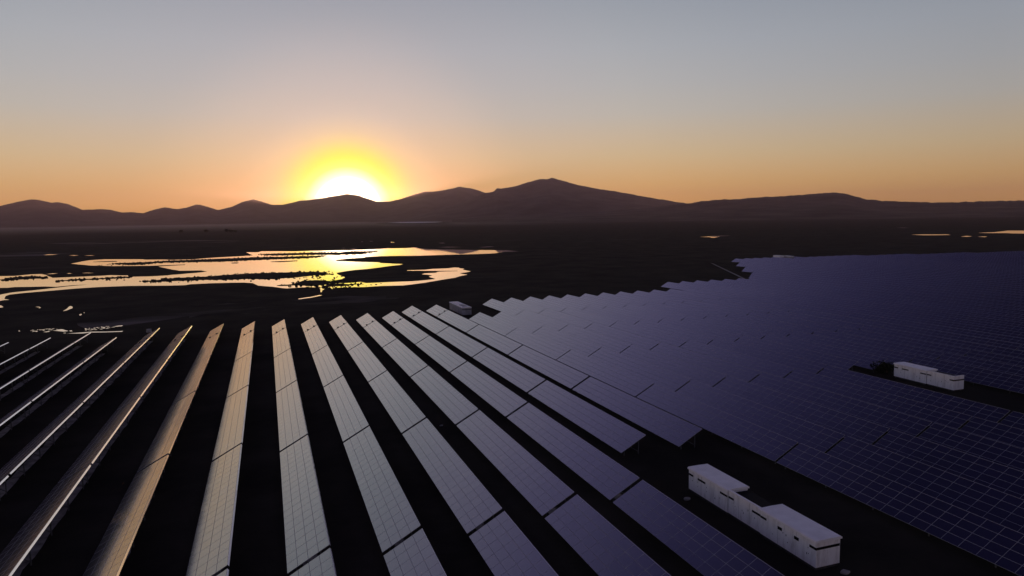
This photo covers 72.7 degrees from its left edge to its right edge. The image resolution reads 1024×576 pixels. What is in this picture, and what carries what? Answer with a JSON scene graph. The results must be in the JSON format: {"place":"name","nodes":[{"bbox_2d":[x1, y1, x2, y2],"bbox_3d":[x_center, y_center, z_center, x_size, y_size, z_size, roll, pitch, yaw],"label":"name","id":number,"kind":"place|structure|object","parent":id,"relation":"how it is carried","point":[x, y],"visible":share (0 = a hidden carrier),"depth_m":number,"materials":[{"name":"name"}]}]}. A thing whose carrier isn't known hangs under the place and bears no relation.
{"place":"outdoors","nodes":[
{"label":"outdoors","id":0,"kind":"place"},
{"bbox_2d":[148,272,328,281],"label":"mud bank","id":1,"kind":"structure","parent":0,"point":[259,275],"depth_m":396.66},
{"bbox_2d":[0,187,484,228],"bbox_3d":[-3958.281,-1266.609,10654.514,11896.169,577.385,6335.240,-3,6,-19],"label":"mountain","id":2,"kind":"structure","parent":0,"point":[344,208],"depth_m":9826.16,"materials":[{"name":"stone"}]},
{"bbox_2d":[0,247,514,300],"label":"lake","id":3,"kind":"structure","parent":0,"point":[326,263],"depth_m":447.69,"materials":[{"name":"orange liquid"}]},
{"bbox_2d":[1,251,376,288],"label":"reeds","id":4,"kind":"object","parent":3,"relation":"in","point":[27,277],"visible":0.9,"depth_m":399.86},
{"bbox_2d":[0,217,1023,575],"bbox_3d":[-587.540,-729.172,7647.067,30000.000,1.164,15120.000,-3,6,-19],"label":"ground","id":5,"kind":"structure","parent":0,"point":[560,259],"depth_m":125.89,"materials":[{"name":"soil"}]},
{"bbox_2d":[0,403,82,493],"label":"solar table","id":6,"kind":"object","parent":5,"relation":"on","point":[12,465],"visible":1,"depth_m":91.31,"materials":[{"name":"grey glass"}]},
{"bbox_2d":[0,465,90,575],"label":"solar table","id":7,"kind":"object","parent":5,"relation":"on","point":[16,550],"visible":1,"depth_m":66.78,"materials":[{"name":"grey glass"}]},
{"bbox_2d":[0,353,104,437],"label":"soil strip","id":8,"kind":"object","parent":5,"relation":"on","point":[19,419],"visible":0.87,"depth_m":122.76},
{"bbox_2d":[0,341,151,496],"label":"soil strip","id":9,"kind":"object","parent":5,"relation":"on","point":[28,464],"visible":0.8,"depth_m":102.27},
{"bbox_2d":[59,363,123,416],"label":"solar table","id":10,"kind":"object","parent":5,"relation":"on","point":[92,389],"visible":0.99,"depth_m":122.82,"materials":[{"name":"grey glass"}]},
{"bbox_2d":[58,397,139,482],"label":"solar table","id":11,"kind":"object","parent":5,"relation":"on","point":[92,451],"visible":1,"depth_m":92.79,"materials":[{"name":"grey glass"}]},
{"bbox_2d":[12,339,185,575],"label":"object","id":12,"kind":"object","parent":5,"relation":"on","point":[43,537],"visible":0.51,"depth_m":80.26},
{"bbox_2d":[83,455,168,575],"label":"solar table","id":13,"kind":"object","parent":5,"relation":"on","point":[112,551],"visible":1,"depth_m":66.47,"materials":[{"name":"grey glass"}]},
{"bbox_2d":[117,359,167,410],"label":"solar table","id":14,"kind":"object","parent":5,"relation":"on","point":[143,384],"visible":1,"depth_m":125.65,"materials":[{"name":"grey glass"}]},
{"bbox_2d":[137,391,194,472],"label":"solar table","id":15,"kind":"object","parent":5,"relation":"on","point":[165,438],"visible":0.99,"depth_m":96.08,"materials":[{"name":"grey glass"}]},
{"bbox_2d":[173,356,209,404],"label":"solar table","id":16,"kind":"object","parent":5,"relation":"on","point":[190,384],"visible":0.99,"depth_m":128.67,"materials":[{"name":"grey glass"}]},
{"bbox_2d":[186,444,241,575],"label":"solar table","id":17,"kind":"object","parent":5,"relation":"on","point":[211,551],"visible":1,"depth_m":67.44,"materials":[{"name":"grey glass"}]},
{"bbox_2d":[212,386,247,460],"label":"solar table","id":18,"kind":"object","parent":5,"relation":"on","point":[230,432],"visible":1,"depth_m":99.82,"materials":[{"name":"grey glass"}]},
{"bbox_2d":[77,295,396,328],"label":"silt flat","id":19,"kind":"structure","parent":5,"relation":"on","point":[242,308],"depth_m":248.34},
{"bbox_2d":[226,352,251,397],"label":"solar table","id":20,"kind":"object","parent":5,"relation":"on","point":[240,376],"visible":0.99,"depth_m":132.27,"materials":[{"name":"grey glass"}]},
{"bbox_2d":[274,349,296,391],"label":"solar table","id":21,"kind":"object","parent":5,"relation":"on","point":[285,373],"visible":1,"depth_m":135.66,"materials":[{"name":"grey glass"}]},
{"bbox_2d":[276,380,307,450],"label":"solar table","id":22,"kind":"object","parent":5,"relation":"on","point":[292,427],"visible":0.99,"depth_m":103.17,"materials":[{"name":"grey glass"}]},
{"bbox_2d":[280,435,330,573],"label":"solar table","id":23,"kind":"object","parent":5,"relation":"on","point":[306,533],"visible":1,"depth_m":70.04,"materials":[{"name":"grey glass"}]},
{"bbox_2d":[290,548,336,575],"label":"solar table","id":24,"kind":"object","parent":5,"relation":"on","point":[322,564],"visible":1,"depth_m":57.33,"materials":[{"name":"grey glass"}]},
{"bbox_2d":[304,325,327,353],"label":"solar table","id":25,"kind":"object","parent":5,"relation":"on","point":[315,339],"visible":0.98,"depth_m":171.40,"materials":[{"name":"grey glass"}]},
{"bbox_2d":[312,345,342,386],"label":"solar table","id":26,"kind":"object","parent":5,"relation":"on","point":[331,371],"visible":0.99,"depth_m":139.19,"materials":[{"name":"grey glass"}]},
{"bbox_2d":[324,376,369,440],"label":"solar table","id":27,"kind":"object","parent":5,"relation":"on","point":[350,418],"visible":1,"depth_m":106.85,"materials":[{"name":"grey glass"}]},
{"bbox_2d":[335,323,362,349],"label":"solar table","id":28,"kind":"object","parent":5,"relation":"on","point":[350,337],"visible":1,"depth_m":175.02,"materials":[{"name":"grey glass"}]},
{"bbox_2d":[348,342,385,381],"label":"solar table","id":29,"kind":"object","parent":5,"relation":"on","point":[368,360],"visible":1,"depth_m":142.90,"materials":[{"name":"grey glass"}]},
{"bbox_2d":[364,320,396,346],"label":"solar table","id":30,"kind":"object","parent":5,"relation":"on","point":[380,334],"visible":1,"depth_m":178.66,"materials":[{"name":"grey glass"}]},
{"bbox_2d":[343,426,421,552],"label":"solar table","id":31,"kind":"object","parent":5,"relation":"on","point":[389,517],"visible":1,"depth_m":73.70,"materials":[{"name":"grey glass"}]},
{"bbox_2d":[368,371,425,432],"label":"solar table","id":32,"kind":"object","parent":5,"relation":"on","point":[388,386],"visible":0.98,"depth_m":110.41,"materials":[{"name":"grey glass"}]},
{"bbox_2d":[383,339,426,375],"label":"solar table","id":33,"kind":"object","parent":5,"relation":"on","point":[408,361],"visible":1,"depth_m":146.56,"materials":[{"name":"grey glass"}]},
{"bbox_2d":[391,318,428,343],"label":"solar table","id":34,"kind":"object","parent":5,"relation":"on","point":[411,332],"visible":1,"depth_m":182.52,"materials":[{"name":"grey glass"}]},
{"bbox_2d":[384,529,446,575],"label":"solar table","id":35,"kind":"object","parent":5,"relation":"on","point":[398,560],"visible":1,"depth_m":58.88,"materials":[{"name":"blue glass"}]},
{"bbox_2d":[412,311,447,333],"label":"solar table","id":36,"kind":"object","parent":5,"relation":"on","point":[431,323],"visible":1,"depth_m":197.16,"materials":[{"name":"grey glass"}]},
{"bbox_2d":[415,336,465,371],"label":"solar table","id":37,"kind":"object","parent":5,"relation":"on","point":[446,358],"visible":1,"depth_m":150.28,"materials":[{"name":"grey glass"}]},
{"bbox_2d":[411,366,478,423],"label":"solar table","id":38,"kind":"object","parent":5,"relation":"on","point":[454,405],"visible":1,"depth_m":114.15,"materials":[{"name":"grey glass"}]},
{"bbox_2d":[402,418,502,533],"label":"solar table","id":39,"kind":"object","parent":5,"relation":"on","point":[468,483],"visible":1,"depth_m":77.35,"materials":[{"name":"blue glass"}]},
{"bbox_2d":[437,310,478,331],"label":"solar table","id":40,"kind":"object","parent":5,"relation":"on","point":[458,321],"visible":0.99,"depth_m":199.25,"materials":[{"name":"grey glass"}]},
{"bbox_2d":[436,326,486,356],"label":"solar table","id":41,"kind":"object","parent":5,"relation":"on","point":[469,346],"visible":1,"depth_m":165.09,"materials":[{"name":"grey glass"}]},
{"bbox_2d":[450,361,527,416],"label":"solar table","id":42,"kind":"object","parent":5,"relation":"on","point":[501,398],"visible":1,"depth_m":117.88,"materials":[{"name":"blue glass"}]},
{"bbox_2d":[469,312,516,335],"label":"solar table","id":43,"kind":"object","parent":5,"relation":"on","point":[495,325],"visible":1,"depth_m":192.58,"materials":[{"name":"grey glass"}]},
{"bbox_2d":[467,325,521,356],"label":"solar table","id":44,"kind":"object","parent":5,"relation":"on","point":[504,344],"visible":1,"depth_m":167.11,"materials":[{"name":"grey glass"}]},
{"bbox_2d":[472,348,545,394],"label":"solar table","id":45,"kind":"object","parent":5,"relation":"on","point":[521,377],"visible":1,"depth_m":132.75,"materials":[{"name":"blue glass"}]},
{"bbox_2d":[469,511,557,575],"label":"solar table","id":46,"kind":"object","parent":5,"relation":"on","point":[506,549],"visible":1,"depth_m":60.12,"materials":[{"name":"blue glass"}]},
{"bbox_2d":[456,410,574,516],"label":"solar table","id":47,"kind":"object","parent":5,"relation":"on","point":[542,489],"visible":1,"depth_m":81.23,"materials":[{"name":"blue glass"}]},
{"bbox_2d":[493,311,542,332],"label":"solar table","id":48,"kind":"object","parent":5,"relation":"on","point":[519,322],"visible":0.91,"depth_m":195.02,"materials":[{"name":"blue glass"}]},
{"bbox_2d":[506,328,570,359],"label":"solar table","id":49,"kind":"object","parent":5,"relation":"on","point":[551,349],"visible":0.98,"depth_m":160.65,"materials":[{"name":"blue glass"}]},
{"bbox_2d":[516,310,567,330],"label":"solar table","id":50,"kind":"object","parent":5,"relation":"on","point":[552,323],"visible":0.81,"depth_m":197.48,"materials":[{"name":"blue glass"}]},
{"bbox_2d":[509,345,587,388],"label":"solar table","id":51,"kind":"object","parent":5,"relation":"on","point":[564,374],"visible":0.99,"depth_m":134.88,"materials":[{"name":"blue glass"}]},
{"bbox_2d":[539,308,592,327],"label":"solar table","id":52,"kind":"object","parent":5,"relation":"on","point":[568,318],"visible":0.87,"depth_m":200.00,"materials":[{"name":"blue glass"}]},
{"bbox_2d":[532,326,600,355],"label":"solar table","id":53,"kind":"object","parent":5,"relation":"on","point":[584,347],"visible":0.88,"depth_m":163.09,"materials":[{"name":"blue glass"}]},
{"bbox_2d":[507,403,639,501],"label":"solar table","id":54,"kind":"object","parent":5,"relation":"on","point":[606,476],"visible":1,"depth_m":85.01,"materials":[{"name":"blue glass"}]},
{"bbox_2d":[528,380,645,455],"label":"solar table","id":55,"kind":"object","parent":5,"relation":"on","point":[613,432],"visible":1,"depth_m":100.05,"materials":[{"name":"blue glass"}]},
{"bbox_2d":[561,307,618,325],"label":"solar table","id":56,"kind":"object","parent":5,"relation":"on","point":[599,319],"visible":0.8,"depth_m":202.30,"materials":[{"name":"blue glass"}]},
{"bbox_2d":[560,324,631,352],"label":"solar table","id":57,"kind":"object","parent":5,"relation":"on","point":[612,344],"visible":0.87,"depth_m":165.55,"materials":[{"name":"blue glass"}]},
{"bbox_2d":[557,350,653,395],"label":"solar table","id":58,"kind":"object","parent":5,"relation":"on","point":[627,382],"visible":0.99,"depth_m":128.58,"materials":[{"name":"blue glass"}]},
{"bbox_2d":[545,495,670,575],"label":"solar table","id":59,"kind":"object","parent":5,"relation":"on","point":[580,525],"visible":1,"depth_m":61.28,"materials":[{"name":"blue glass"}]},
{"bbox_2d":[582,305,641,323],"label":"solar table","id":60,"kind":"object","parent":5,"relation":"on","point":[614,315],"visible":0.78,"depth_m":204.88,"materials":[{"name":"blue glass"}]},
{"bbox_2d":[585,322,659,349],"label":"solar table","id":61,"kind":"object","parent":5,"relation":"on","point":[632,338],"visible":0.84,"depth_m":168.09,"materials":[{"name":"blue glass"}]},
{"bbox_2d":[572,377,702,448],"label":"solar table","id":62,"kind":"object","parent":5,"relation":"on","point":[675,430],"visible":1,"depth_m":102.20,"materials":[{"name":"blue glass"}]},
{"bbox_2d":[589,347,690,391],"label":"solar table","id":63,"kind":"object","parent":5,"relation":"on","point":[669,380],"visible":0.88,"depth_m":131.04,"materials":[{"name":"blue glass"}]},
{"bbox_2d":[610,321,688,346],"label":"solar table","id":64,"kind":"object","parent":5,"relation":"on","point":[670,339],"visible":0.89,"depth_m":170.47,"materials":[{"name":"blue glass"}]},
{"bbox_2d":[621,344,726,385],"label":"solar table","id":65,"kind":"object","parent":5,"relation":"on","point":[691,371],"visible":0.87,"depth_m":133.54,"materials":[{"name":"blue glass"}]},
{"bbox_2d":[634,319,716,343],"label":"solar table","id":66,"kind":"object","parent":5,"relation":"on","point":[684,333],"visible":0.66,"depth_m":172.92,"materials":[{"name":"blue glass"}]},
{"bbox_2d":[613,480,783,575],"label":"solar table","id":67,"kind":"object","parent":5,"relation":"on","point":[698,544],"visible":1,"depth_m":62.25,"materials":[{"name":"blue glass"}]},
{"bbox_2d":[658,317,741,340],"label":"solar table","id":68,"kind":"object","parent":5,"relation":"on","point":[722,334],"visible":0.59,"depth_m":175.45,"materials":[{"name":"blue glass"}]},
{"bbox_2d":[651,342,760,381],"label":"solar table","id":69,"kind":"object","parent":5,"relation":"on","point":[740,372],"visible":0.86,"depth_m":136.00,"materials":[{"name":"blue glass"}]},
{"bbox_2d":[637,384,798,463],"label":"solar table","id":70,"kind":"object","parent":5,"relation":"on","point":[766,443],"visible":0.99,"depth_m":96.18,"materials":[{"name":"blue glass"}]},
{"bbox_2d":[688,464,749,514],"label":"inverter cabin","id":71,"kind":"object","parent":5,"relation":"on","point":[709,484],"visible":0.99,"depth_m":73.20,"materials":[{"name":"metal"}]},
{"bbox_2d":[681,316,767,338],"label":"solar table","id":72,"kind":"object","parent":5,"relation":"on","point":[742,331],"visible":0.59,"depth_m":177.76,"materials":[{"name":"blue glass"}]},
{"bbox_2d":[680,340,794,377],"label":"solar table","id":73,"kind":"object","parent":5,"relation":"on","point":[768,367],"visible":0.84,"depth_m":138.50,"materials":[{"name":"blue glass"}]},
{"bbox_2d":[704,314,792,335],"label":"solar table","id":74,"kind":"object","parent":5,"relation":"on","point":[757,326],"visible":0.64,"depth_m":180.20,"materials":[{"name":"blue glass"}]},
{"bbox_2d":[728,490,773,534],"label":"transformer enclosure","id":75,"kind":"object","parent":5,"relation":"on","point":[744,507],"visible":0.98,"depth_m":68.04,"materials":[{"name":"white paint"}]},
{"bbox_2d":[676,380,845,451],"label":"solar table","id":76,"kind":"object","parent":5,"relation":"on","point":[814,436],"visible":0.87,"depth_m":98.69,"materials":[{"name":"blue glass"}]},
{"bbox_2d":[708,337,827,373],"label":"solar table","id":77,"kind":"object","parent":5,"relation":"on","point":[788,360],"visible":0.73,"depth_m":140.90,"materials":[{"name":"blue glass"}]},
{"bbox_2d":[726,313,817,333],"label":"solar table","id":78,"kind":"object","parent":5,"relation":"on","point":[788,326],"visible":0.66,"depth_m":182.67,"materials":[{"name":"blue glass"}]},
{"bbox_2d":[735,335,857,370],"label":"solar table","id":79,"kind":"object","parent":5,"relation":"on","point":[831,360],"visible":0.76,"depth_m":143.37,"materials":[{"name":"blue glass"}]},
{"bbox_2d":[759,504,841,570],"bbox_3d":[25.747,22.436,62.621,2.810,3.065,7.260,-3,6,-19],"label":"inverter cabin","id":80,"kind":"object","parent":5,"relation":"on","point":[814,545],"visible":1,"depth_m":61.17,"materials":[{"name":"metal"}]},
{"bbox_2d":[714,376,889,443],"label":"solar table","id":81,"kind":"object","parent":5,"relation":"on","point":[852,426],"visible":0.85,"depth_m":101.19,"materials":[{"name":"blue glass"}]},
{"bbox_2d":[762,333,887,371],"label":"solar table","id":82,"kind":"object","parent":5,"relation":"on","point":[864,360],"visible":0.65,"depth_m":145.04,"materials":[{"name":"blue glass"}]},
{"bbox_2d":[749,372,931,435],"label":"solar table","id":83,"kind":"object","parent":5,"relation":"on","point":[898,421],"visible":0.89,"depth_m":103.68,"materials":[{"name":"blue glass"}]},
{"bbox_2d":[787,331,916,364],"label":"solar table","id":84,"kind":"object","parent":5,"relation":"on","point":[892,356],"visible":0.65,"depth_m":147.70,"materials":[{"name":"blue glass"}]},
{"bbox_2d":[813,329,943,359],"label":"solar table","id":85,"kind":"object","parent":5,"relation":"on","point":[923,352],"visible":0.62,"depth_m":150.75,"materials":[{"name":"blue glass"}]},
{"bbox_2d":[785,369,972,429],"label":"solar table","id":86,"kind":"object","parent":5,"relation":"on","point":[937,415],"visible":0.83,"depth_m":106.18,"materials":[{"name":"blue glass"}]},
{"bbox_2d":[828,305,929,324],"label":"solar table","id":87,"kind":"object","parent":5,"relation":"on","point":[886,315],"visible":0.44,"depth_m":194.91,"materials":[{"name":"blue glass"}]},
{"bbox_2d":[776,443,1023,575],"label":"solar table","id":88,"kind":"object","parent":5,"relation":"on","point":[996,544],"visible":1,"depth_m":67.32,"materials":[{"name":"blue glass"}]},
{"bbox_2d":[836,327,970,356],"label":"solar table","id":89,"kind":"object","parent":5,"relation":"on","point":[916,343],"visible":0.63,"depth_m":153.09,"materials":[{"name":"blue glass"}]},
{"bbox_2d":[818,365,1010,422],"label":"solar table","id":90,"kind":"object","parent":5,"relation":"on","point":[969,407],"visible":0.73,"depth_m":108.63,"materials":[{"name":"blue glass"}]},
{"bbox_2d":[893,362,937,384],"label":"inverter cabin","id":91,"kind":"object","parent":5,"relation":"on","point":[911,372],"visible":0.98,"depth_m":125.06,"materials":[{"name":"metal"}]},
{"bbox_2d":[826,436,1023,533],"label":"solar table","id":92,"kind":"object","parent":5,"relation":"on","point":[995,506],"visible":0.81,"depth_m":73.45,"materials":[{"name":"blue glass"}]},
{"bbox_2d":[860,325,996,353],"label":"solar table","id":93,"kind":"object","parent":5,"relation":"on","point":[950,342],"visible":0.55,"depth_m":155.56,"materials":[{"name":"blue glass"}]},
{"bbox_2d":[883,302,989,319],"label":"solar table","id":94,"kind":"object","parent":5,"relation":"on","point":[976,314],"visible":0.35,"depth_m":202.14,"materials":[{"name":"blue glass"}]},
{"bbox_2d":[927,370,963,391],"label":"inverter cabin","id":95,"kind":"object","parent":5,"relation":"on","point":[946,381],"visible":0.99,"depth_m":118.83,"materials":[{"name":"metal"}]},
{"bbox_2d":[874,429,1023,499],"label":"solar table","id":96,"kind":"object","parent":5,"relation":"on","point":[1000,477],"visible":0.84,"depth_m":79.23,"materials":[{"name":"blue glass"}]},
{"bbox_2d":[882,323,1021,351],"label":"solar table","id":97,"kind":"object","parent":5,"relation":"on","point":[985,341],"visible":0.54,"depth_m":158.11,"materials":[{"name":"blue glass"}]},
{"bbox_2d":[902,300,1007,317],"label":"solar table","id":98,"kind":"object","parent":5,"relation":"on","point":[990,312],"visible":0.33,"depth_m":204.49,"materials":[{"name":"blue glass"}]},
{"bbox_2d":[904,321,1023,348],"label":"solar table","id":99,"kind":"object","parent":5,"relation":"on","point":[1005,338],"visible":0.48,"depth_m":162.86,"materials":[{"name":"blue glass"}]},
{"bbox_2d":[910,356,1023,393],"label":"solar table","id":100,"kind":"object","parent":5,"relation":"on","point":[1001,380],"visible":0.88,"depth_m":121.97,"materials":[{"name":"blue glass"}]},
{"bbox_2d":[918,423,1023,471],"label":"solar table","id":101,"kind":"object","parent":5,"relation":"on","point":[1007,455],"visible":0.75,"depth_m":84.70,"materials":[{"name":"blue glass"}]},
{"bbox_2d":[926,319,1023,337],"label":"solar table","id":102,"kind":"object","parent":5,"relation":"on","point":[980,329],"visible":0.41,"depth_m":168.40,"materials":[{"name":"blue glass"}]},
{"bbox_2d":[938,353,1023,376],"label":"solar table","id":103,"kind":"object","parent":5,"relation":"on","point":[990,365],"visible":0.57,"depth_m":129.20,"materials":[{"name":"blue glass"}]},
{"bbox_2d":[960,417,1023,448],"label":"solar table","id":104,"kind":"object","parent":5,"relation":"on","point":[1002,433],"visible":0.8,"depth_m":89.91,"materials":[{"name":"blue glass"}]},
{"bbox_2d":[966,350,1023,366],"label":"solar table","id":105,"kind":"object","parent":5,"relation":"on","point":[1004,359],"visible":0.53,"depth_m":134.34,"materials":[{"name":"blue glass"}]},
{"bbox_2d":[0,0,1023,212],"label":"sky","id":106,"kind":"structure","parent":0,"point":[138,106],"materials":[{"name":"orange"}]},
{"bbox_2d":[404,178,686,221],"bbox_3d":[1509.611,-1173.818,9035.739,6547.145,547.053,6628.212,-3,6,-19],"label":"mountain","id":107,"kind":"structure","parent":0,"point":[547,196],"depth_m":8104.86,"materials":[{"name":"stone"}]},
{"bbox_2d":[452,192,1023,223],"bbox_3d":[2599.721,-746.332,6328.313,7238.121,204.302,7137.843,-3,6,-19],"label":"mountain","id":108,"kind":"structure","parent":0,"point":[833,205],"depth_m":4688.28,"materials":[{"name":"stone"}]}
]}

